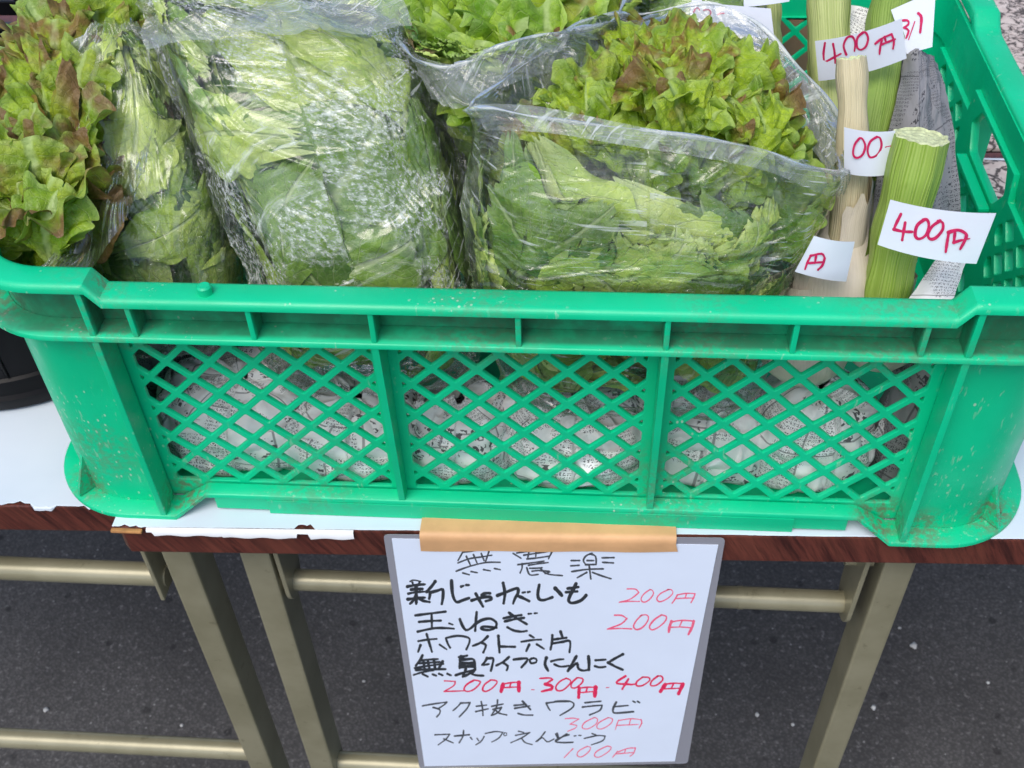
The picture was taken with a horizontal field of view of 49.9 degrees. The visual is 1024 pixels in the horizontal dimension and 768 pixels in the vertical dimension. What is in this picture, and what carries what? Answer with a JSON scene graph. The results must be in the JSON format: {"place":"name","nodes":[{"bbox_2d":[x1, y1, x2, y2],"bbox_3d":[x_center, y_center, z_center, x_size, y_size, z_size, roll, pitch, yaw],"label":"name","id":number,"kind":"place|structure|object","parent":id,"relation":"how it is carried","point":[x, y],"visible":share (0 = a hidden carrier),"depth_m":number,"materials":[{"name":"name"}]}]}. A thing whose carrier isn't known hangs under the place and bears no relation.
{"place":"outdoors","nodes":[
{"label":"outdoors","id":0,"kind":"place"},
{"bbox_2d":[0,530,1023,767],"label":"ground","id":1,"kind":"structure","parent":0,"point":[109,658],"depth_m":1.44,"materials":[{"name":"grey asphalt"}]},
{"bbox_2d":[0,400,289,767],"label":"folding table","id":2,"kind":"object","parent":1,"relation":"on","point":[36,493],"visible":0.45,"depth_m":0.86,"materials":[{"name":"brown wood"}]},
{"bbox_2d":[0,0,17,37],"bbox_3d":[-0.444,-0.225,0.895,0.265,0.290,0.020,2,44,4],"label":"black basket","id":3,"kind":"object","parent":2,"relation":"on","point":[6,8],"depth_m":0.83,"materials":[{"name":"plastic"}]},
{"bbox_2d":[0,22,51,409],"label":"black pot","id":4,"kind":"object","parent":2,"relation":"on","point":[22,383],"visible":0.06,"depth_m":0.83,"materials":[{"name":"plastic"}]},
{"bbox_2d":[0,15,1000,152],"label":"folding table","id":5,"kind":"object","parent":1,"relation":"on","point":[8,18],"depth_m":1.31,"materials":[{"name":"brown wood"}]},
{"bbox_2d":[781,20,813,134],"bbox_3d":[0.232,-0.419,1.104,0.325,0.219,0.295,2,44,4],"label":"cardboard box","id":6,"kind":"object","parent":5,"relation":"on","point":[792,45],"depth_m":1.01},
{"bbox_2d":[110,153,1023,767],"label":"folding table","id":7,"kind":"object","parent":1,"relation":"on","point":[864,601],"visible":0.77,"depth_m":0.81,"materials":[{"name":"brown wood"}]},
{"bbox_2d":[146,527,353,539],"bbox_3d":[-0.173,0.099,0.725,0.138,0.008,0.006,2,44,4],"label":"torn paper strip","id":8,"kind":"object","parent":7,"relation":"attached to","point":[271,533],"visible":1,"depth_m":0.72,"materials":[{"name":"white paper"}]},
{"bbox_2d":[0,0,1023,547],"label":"plastic crate","id":9,"kind":"object","parent":7,"relation":"on","point":[86,334],"visible":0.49,"depth_m":0.66,"materials":[{"name":"green plastic"}]},
{"bbox_2d":[45,17,251,359],"bbox_3d":[-0.231,-0.104,0.686,0.115,0.210,0.174,2,44,4],"label":"plastic bag","id":10,"kind":"object","parent":9,"relation":"in","point":[131,170],"visible":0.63,"depth_m":0.65,"materials":[{"name":"clear plastic"}]},
{"bbox_2d":[0,0,247,283],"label":"lettuce","id":11,"kind":"object","parent":10,"relation":"in","point":[55,176],"visible":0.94,"depth_m":0.66,"materials":[{"name":"green plant"}]},
{"bbox_2d":[135,344,235,396],"bbox_3d":[-0.246,-0.050,0.805,0.082,0.096,0.112,2,44,4],"label":"newspaper bundle","id":12,"kind":"object","parent":9,"relation":"in","point":[150,364],"visible":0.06,"depth_m":0.77,"materials":[{"name":"black paper"}]},
{"bbox_2d":[156,346,319,476],"bbox_3d":[-0.182,0.015,0.758,0.131,0.066,0.090,2,44,4],"label":"newspaper bundle","id":13,"kind":"object","parent":9,"relation":"in","point":[255,377],"visible":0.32,"depth_m":0.73,"materials":[{"name":"white paper"}]},
{"bbox_2d":[135,0,476,395],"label":"plastic bag","id":14,"kind":"object","parent":9,"relation":"in","point":[278,365],"visible":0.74,"depth_m":0.66,"materials":[{"name":"clear plastic"}]},
{"bbox_2d":[152,0,472,375],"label":"lettuce","id":15,"kind":"object","parent":14,"relation":"in","point":[268,176],"visible":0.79,"depth_m":0.65,"materials":[{"name":"green plant"}]},
{"bbox_2d":[293,373,416,481],"bbox_3d":[-0.103,0.024,0.747,0.102,0.061,0.079,2,44,4],"label":"newspaper bundle","id":16,"kind":"object","parent":9,"relation":"in","point":[350,412],"visible":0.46,"depth_m":0.72,"materials":[{"name":"white paper"}]},
{"bbox_2d":[411,375,508,484],"bbox_3d":[-0.033,0.028,0.741,0.073,0.061,0.076,2,44,4],"label":"newspaper bundle","id":17,"kind":"object","parent":9,"relation":"in","point":[458,400],"visible":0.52,"depth_m":0.72,"materials":[{"name":"white paper"}]},
{"bbox_2d":[391,0,638,285],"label":"plastic bag","id":18,"kind":"object","parent":9,"relation":"in","point":[402,46],"visible":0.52,"depth_m":0.64,"materials":[{"name":"clear plastic"}]},
{"bbox_2d":[367,0,644,207],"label":"lettuce","id":19,"kind":"object","parent":18,"relation":"in","point":[446,32],"visible":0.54,"depth_m":0.67,"materials":[{"name":"green plant"}]},
{"bbox_2d":[502,381,641,488],"bbox_3d":[0.043,0.028,0.737,0.111,0.066,0.090,2,44,4],"label":"newspaper bundle","id":20,"kind":"object","parent":9,"relation":"in","point":[545,432],"visible":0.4,"depth_m":0.71,"materials":[{"name":"white paper"}]},
{"bbox_2d":[459,1,850,420],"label":"plastic bag","id":21,"kind":"object","parent":9,"relation":"in","point":[480,110],"visible":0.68,"depth_m":0.64,"materials":[{"name":"clear plastic"}]},
{"bbox_2d":[470,7,838,393],"bbox_3d":[0.081,-0.113,0.663,0.207,0.198,0.176,2,44,4],"label":"lettuce","id":22,"kind":"object","parent":21,"relation":"in","point":[721,219],"visible":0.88,"depth_m":0.60,"materials":[{"name":"green plant"}]},
{"bbox_2d":[690,0,701,17],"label":"price tag","id":23,"kind":"object","parent":21,"relation":"attached to","point":[693,10],"visible":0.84,"depth_m":0.69,"materials":[{"name":"paper"}]},
{"bbox_2d":[639,376,760,486],"bbox_3d":[0.129,0.024,0.733,0.096,0.078,0.087,2,44,4],"label":"newspaper bundle","id":24,"kind":"object","parent":9,"relation":"in","point":[719,439],"visible":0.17,"depth_m":0.70,"materials":[{"name":"white paper"}]},
{"bbox_2d":[634,0,766,39],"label":"plastic bag","id":25,"kind":"object","parent":9,"relation":"in","point":[659,13],"visible":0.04,"depth_m":0.71,"materials":[{"name":"clear plastic"}]},
{"bbox_2d":[638,0,756,38],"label":"lettuce","id":26,"kind":"object","parent":25,"relation":"in","point":[666,4],"visible":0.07,"depth_m":0.71,"materials":[{"name":"green plant"}]},
{"bbox_2d":[744,0,788,6],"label":"price tag","id":27,"kind":"object","parent":25,"relation":"attached to","point":[748,3],"visible":1,"depth_m":0.68,"materials":[{"name":"paper"}]},
{"bbox_2d":[745,260,773,362],"bbox_3d":[0.138,-0.050,0.656,0.053,0.083,0.054,2,44,4],"label":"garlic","id":28,"kind":"object","parent":9,"relation":"in","point":[765,265],"visible":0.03,"depth_m":0.64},
{"bbox_2d":[753,3,784,67],"bbox_3d":[0.168,-0.222,0.723,0.022,0.049,0.052,2,44,4],"label":"garlic","id":29,"kind":"object","parent":9,"relation":"in","point":[776,10],"visible":0.3,"depth_m":0.72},
{"bbox_2d":[698,2,773,38],"bbox_3d":[0.140,-0.225,0.683,0.048,0.022,0.007,2,44,4],"label":"price tag","id":30,"kind":"object","parent":29,"relation":"attached to","point":[763,16],"visible":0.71,"depth_m":0.68,"materials":[{"name":"paper"}]},
{"bbox_2d":[761,262,847,386],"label":"leeks","id":31,"kind":"object","parent":9,"relation":"in","point":[797,288],"visible":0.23,"depth_m":0.64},
{"bbox_2d":[758,369,883,493],"bbox_3d":[0.196,0.025,0.720,0.088,0.085,0.078,2,44,4],"label":"newspaper bundle","id":32,"kind":"object","parent":9,"relation":"in","point":[842,395],"visible":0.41,"depth_m":0.69,"materials":[{"name":"white paper"}]},
{"bbox_2d":[806,0,850,167],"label":"leeks","id":33,"kind":"object","parent":9,"relation":"in","point":[828,19],"visible":0.34,"depth_m":0.67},
{"bbox_2d":[815,18,906,80],"bbox_3d":[0.203,-0.193,0.638,0.053,0.042,0.008,2,44,4],"label":"price tag","id":34,"kind":"object","parent":33,"relation":"attached to","point":[881,46],"visible":0.91,"depth_m":0.64,"materials":[{"name":"paper"}]},
{"bbox_2d":[787,55,872,296],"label":"leeks","id":35,"kind":"object","parent":9,"relation":"in","point":[848,217],"visible":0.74,"depth_m":0.62,"materials":[{"name":"white food"}]},
{"bbox_2d":[795,236,854,281],"bbox_3d":[0.170,-0.068,0.597,0.030,0.032,0.006,2,44,4],"label":"price tag","id":36,"kind":"object","parent":35,"relation":"attached to","point":[823,258],"visible":1,"depth_m":0.60,"materials":[{"name":"paper"}]},
{"bbox_2d":[844,127,894,175],"bbox_3d":[0.192,-0.125,0.594,0.029,0.028,0.007,2,44,4],"label":"price tag","id":37,"kind":"object","parent":35,"relation":"attached to","point":[866,153],"visible":1,"depth_m":0.59,"materials":[{"name":"paper"}]},
{"bbox_2d":[870,181,875,227],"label":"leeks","id":38,"kind":"object","parent":9,"relation":"in","point":[871,214],"depth_m":0.68,"materials":[{"name":"green plant"}]},
{"bbox_2d":[853,273,917,371],"bbox_3d":[0.222,-0.044,0.652,0.051,0.082,0.052,2,44,4],"label":"garlic","id":39,"kind":"object","parent":9,"relation":"in","point":[892,366],"visible":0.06,"depth_m":0.65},
{"bbox_2d":[865,0,911,180],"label":"leek","id":40,"kind":"object","parent":9,"relation":"in","point":[883,85],"visible":0.38,"depth_m":0.66,"materials":[{"name":"green food"}]},
{"bbox_2d":[869,363,932,485],"bbox_3d":[0.272,0.020,0.699,0.081,0.114,0.072,2,44,4],"label":"newspaper bundle","id":41,"kind":"object","parent":9,"relation":"in","point":[894,394],"visible":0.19,"depth_m":0.69,"materials":[{"name":"grey paper"}]},
{"bbox_2d":[864,127,949,362],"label":"leeks","id":42,"kind":"object","parent":9,"relation":"in","point":[915,165],"visible":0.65,"depth_m":0.59,"materials":[{"name":"green food"}]},
{"bbox_2d":[878,200,995,263],"bbox_3d":[0.219,-0.079,0.570,0.052,0.031,0.007,13,46,15],"label":"price tag","id":43,"kind":"object","parent":42,"relation":"attached to","point":[941,235],"visible":1,"depth_m":0.57,"materials":[{"name":"paper"}]},
{"bbox_2d":[872,48,960,221],"bbox_3d":[0.250,-0.141,0.658,0.054,0.079,0.152,12,46,14],"label":"newspaper wrap","id":44,"kind":"object","parent":9,"relation":"in","point":[922,100],"visible":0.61,"depth_m":0.65,"materials":[{"name":"grey paper"}]},
{"bbox_2d":[891,0,934,53],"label":"price tag","id":45,"kind":"object","parent":44,"relation":"on","point":[917,16],"visible":0.91,"depth_m":0.66,"materials":[{"name":"paper"}]},
{"bbox_2d":[909,260,964,298],"bbox_3d":[0.247,-0.062,0.622,0.021,0.007,0.064,27,51,26],"label":"newspaper scrap","id":46,"kind":"object","parent":9,"relation":"in","point":[940,280],"visible":0.62,"depth_m":0.62,"materials":[{"name":"white paper"}]},
{"bbox_3d":[-0.091,-0.236,0.819,0.185,0.193,0.123,2,44,4],"label":"plastic bag","id":47,"kind":"object","parent":9,"relation":"in","visible":0},
{"bbox_2d":[305,0,378,36],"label":"lettuce","id":48,"kind":"object","parent":47,"relation":"in","point":[365,24],"visible":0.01,"depth_m":0.74,"materials":[{"name":"green plant"}]},
{"bbox_2d":[419,518,677,551],"bbox_3d":[0.024,0.097,0.723,0.168,0.017,0.024,0,44,3],"label":"kraft tape","id":49,"kind":"object","parent":7,"relation":"attached to","point":[446,535],"visible":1,"depth_m":0.71,"materials":[{"name":"beige paper"}]},
{"bbox_2d":[384,534,724,767],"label":"price sign","id":50,"kind":"object","parent":7,"relation":"hanging from","point":[511,658],"visible":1,"depth_m":0.80,"materials":[{"name":"paper"}]},
{"bbox_2d":[983,159,1006,198],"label":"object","id":51,"kind":"object","parent":7,"relation":"on","point":[996,170],"visible":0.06,"depth_m":0.98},
{"bbox_2d":[910,642,916,648],"bbox_3d":[0.526,0.343,1.441,0.009,0.006,0.010,2,44,4],"label":"pebble","id":52,"kind":"object","parent":1,"relation":"on","point":[913,645],"visible":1,"depth_m":1.44,"materials":[{"name":"white stone"}]},
{"bbox_2d":[850,5,868,34],"bbox_3d":[0.221,-0.225,0.688,0.027,0.008,0.033,15,47,17],"label":"newspaper scrap","id":53,"kind":"object","parent":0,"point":[858,15],"visible":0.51,"depth_m":0.69,"materials":[{"name":"white paper"}]},
{"bbox_2d":[960,0,1023,151],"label":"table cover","id":54,"kind":"object","parent":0,"point":[1012,20],"depth_m":1.21,"materials":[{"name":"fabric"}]}
]}

